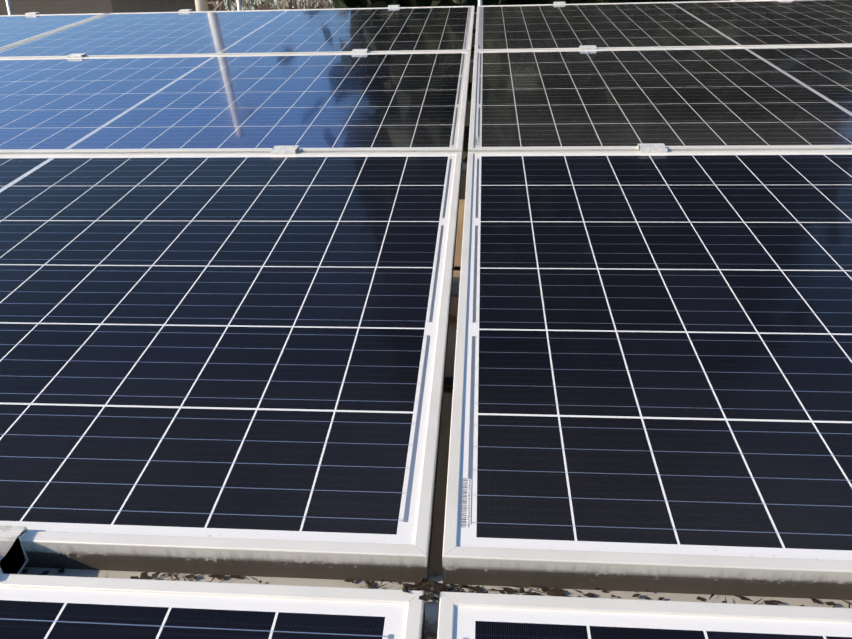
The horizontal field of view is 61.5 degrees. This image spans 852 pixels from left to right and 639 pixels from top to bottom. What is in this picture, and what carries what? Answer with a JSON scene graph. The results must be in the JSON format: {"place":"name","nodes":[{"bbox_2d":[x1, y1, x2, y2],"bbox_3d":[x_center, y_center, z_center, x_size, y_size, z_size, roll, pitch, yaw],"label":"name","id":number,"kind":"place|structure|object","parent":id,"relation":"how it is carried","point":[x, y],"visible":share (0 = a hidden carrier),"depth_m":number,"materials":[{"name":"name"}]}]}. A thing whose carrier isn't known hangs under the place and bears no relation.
{"place":"outdoors","nodes":[
{"label":"outdoors","id":0,"kind":"place"},
{"bbox_2d":[0,0,219,14],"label":"building","id":1,"kind":"structure","parent":0,"point":[21,7],"depth_m":20.52,"materials":[{"name":"grey"}]},
{"bbox_2d":[208,0,332,10],"label":"sky","id":2,"kind":"structure","parent":0,"point":[275,1],"materials":[{"name":"white"}]},
{"bbox_2d":[20,12,851,638],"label":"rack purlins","id":3,"kind":"structure","parent":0,"point":[432,614],"depth_m":0.58,"materials":[{"name":"grey metal"}]},
{"bbox_2d":[429,159,466,571],"bbox_3d":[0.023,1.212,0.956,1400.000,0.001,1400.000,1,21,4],"label":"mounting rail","id":4,"kind":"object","parent":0,"point":[436,553],"depth_m":2.81,"materials":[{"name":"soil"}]},
{"bbox_2d":[195,0,207,10],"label":"steel pole","id":5,"kind":"object","parent":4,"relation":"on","point":[201,5],"depth_m":13.12,"materials":[{"name":"white metal"}]},
{"bbox_2d":[207,0,334,10],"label":"bare thicket","id":6,"kind":"object","parent":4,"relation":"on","point":[321,5],"visible":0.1,"depth_m":37.48,"materials":[{"name":"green plant"}]},
{"bbox_2d":[5,0,733,14],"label":"fence posts","id":7,"kind":"object","parent":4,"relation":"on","point":[10,10],"depth_m":7.45,"materials":[{"name":"metal"}]},
{"bbox_2d":[316,0,431,8],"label":"shrub","id":8,"kind":"object","parent":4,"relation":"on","point":[373,3],"visible":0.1,"depth_m":9.59,"materials":[{"name":"green plant"}]},
{"bbox_2d":[431,0,440,6],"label":"evergreen tree","id":9,"kind":"object","parent":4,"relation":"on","point":[435,3],"depth_m":10.88,"materials":[{"name":"green plant"}]},
{"bbox_2d":[435,0,566,161],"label":"shrub","id":10,"kind":"object","parent":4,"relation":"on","point":[475,4],"visible":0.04,"depth_m":9.09,"materials":[{"name":"green plant"}]},
{"bbox_2d":[563,0,706,3],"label":"shrub","id":11,"kind":"object","parent":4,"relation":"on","point":[596,1],"visible":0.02,"depth_m":8.73,"materials":[{"name":"green plant"}]},
{"bbox_3d":[0.088,0.185,1.646,5.876,1.416,3.379,1,21,4],"label":"rack","id":12,"kind":"object","parent":4,"relation":"on","visible":0},
{"bbox_2d":[0,525,28,573],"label":"module clamp","id":13,"kind":"object","parent":12,"relation":"on","point":[14,559],"visible":0.94,"depth_m":0.58,"materials":[{"name":"metal"}]},
{"bbox_2d":[25,12,39,14],"bbox_3d":[-1.819,-1.398,3.317,0.050,0.043,0.034,1,31,4],"label":"module clamp","id":14,"kind":"object","parent":12,"relation":"on","point":[33,13],"visible":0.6,"depth_m":3.29,"materials":[{"name":"metal"}]},
{"bbox_2d":[0,13,106,49],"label":"solar panel","id":15,"kind":"object","parent":12,"relation":"on","point":[16,29],"visible":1,"depth_m":3.04,"materials":[{"name":"glass"}]},
{"bbox_2d":[67,53,85,57],"bbox_3d":[-1.165,-0.865,2.396,0.050,0.043,0.037,1,31,4],"label":"module clamp","id":16,"kind":"object","parent":12,"relation":"on","point":[78,55],"visible":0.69,"depth_m":2.37,"materials":[{"name":"metal"}]},
{"bbox_2d":[179,9,191,11],"bbox_3d":[-1.093,-1.389,3.262,0.050,0.043,0.034,1,31,4],"label":"module clamp","id":17,"kind":"object","parent":12,"relation":"on","point":[185,10],"visible":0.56,"depth_m":3.24,"materials":[{"name":"metal"}]},
{"bbox_2d":[0,574,424,638],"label":"solar panel","id":18,"kind":"object","parent":12,"relation":"on","point":[48,607],"visible":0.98,"depth_m":0.53,"materials":[{"name":"glass"}]},
{"bbox_2d":[0,152,461,582],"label":"solar panel","id":19,"kind":"object","parent":12,"relation":"on","point":[223,363],"visible":1,"depth_m":0.81,"materials":[{"name":"glass"}]},
{"bbox_2d":[0,51,470,160],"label":"solar panel","id":20,"kind":"object","parent":12,"relation":"on","point":[352,102],"visible":1,"depth_m":1.80,"materials":[{"name":"glass"}]},
{"bbox_2d":[0,6,474,57],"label":"solar panel","id":21,"kind":"object","parent":12,"relation":"on","point":[371,30],"visible":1,"depth_m":2.70,"materials":[{"name":"glass"}]},
{"bbox_2d":[270,145,298,153],"bbox_3d":[-0.285,-0.328,1.457,0.050,0.043,0.037,1,31,4],"label":"module clamp","id":22,"kind":"object","parent":12,"relation":"on","point":[284,150],"visible":0.54,"depth_m":1.44,"materials":[{"name":"metal"}]},
{"bbox_2d":[351,49,367,52],"bbox_3d":[-0.213,-0.853,2.325,0.050,0.043,0.037,1,31,4],"label":"module clamp","id":23,"kind":"object","parent":12,"relation":"on","point":[359,51],"visible":0.42,"depth_m":2.31,"materials":[{"name":"metal"}]},
{"bbox_2d":[388,5,399,7],"bbox_3d":[-0.142,-1.377,3.191,0.050,0.043,0.034,1,31,4],"label":"module clamp","id":24,"kind":"object","parent":12,"relation":"on","point":[393,6],"visible":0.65,"depth_m":3.17,"materials":[{"name":"metal"}]},
{"bbox_2d":[23,566,851,607],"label":"dead leaf litter","id":25,"kind":"object","parent":12,"relation":"on","point":[426,586],"visible":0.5,"depth_m":0.57,"materials":[{"name":"brown plant"}]},
{"bbox_2d":[444,31,475,392],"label":"string cables","id":26,"kind":"object","parent":12,"relation":"on","point":[448,384],"visible":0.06,"depth_m":0.85,"materials":[{"name":"black plastic"}]},
{"bbox_2d":[579,45,596,49],"bbox_3d":[0.512,-0.844,2.270,0.050,0.043,0.037,1,31,4],"label":"module clamp","id":27,"kind":"object","parent":12,"relation":"on","point":[589,47],"visible":0.52,"depth_m":2.25,"materials":[{"name":"metal"}]},
{"bbox_2d":[437,592,851,638],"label":"solar panel","id":28,"kind":"object","parent":12,"relation":"on","point":[462,615],"visible":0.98,"depth_m":0.51,"materials":[{"name":"glass"}]},
{"bbox_2d":[442,150,851,599],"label":"solar panel","id":29,"kind":"object","parent":12,"relation":"on","point":[652,386],"visible":1,"depth_m":0.76,"materials":[{"name":"glass"}]},
{"bbox_2d":[637,143,667,151],"bbox_3d":[0.441,-0.319,1.402,0.050,0.043,0.037,1,31,4],"label":"module clamp","id":30,"kind":"object","parent":12,"relation":"on","point":[655,147],"visible":0.54,"depth_m":1.39,"materials":[{"name":"metal"}]},
{"bbox_2d":[468,45,851,151],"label":"solar panel","id":31,"kind":"object","parent":12,"relation":"on","point":[741,98],"visible":0.96,"depth_m":1.72,"materials":[{"name":"glass"}]},
{"bbox_2d":[474,0,851,50],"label":"solar panel","id":32,"kind":"object","parent":12,"relation":"on","point":[734,23],"visible":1,"depth_m":2.61,"materials":[{"name":"glass"}]}
]}

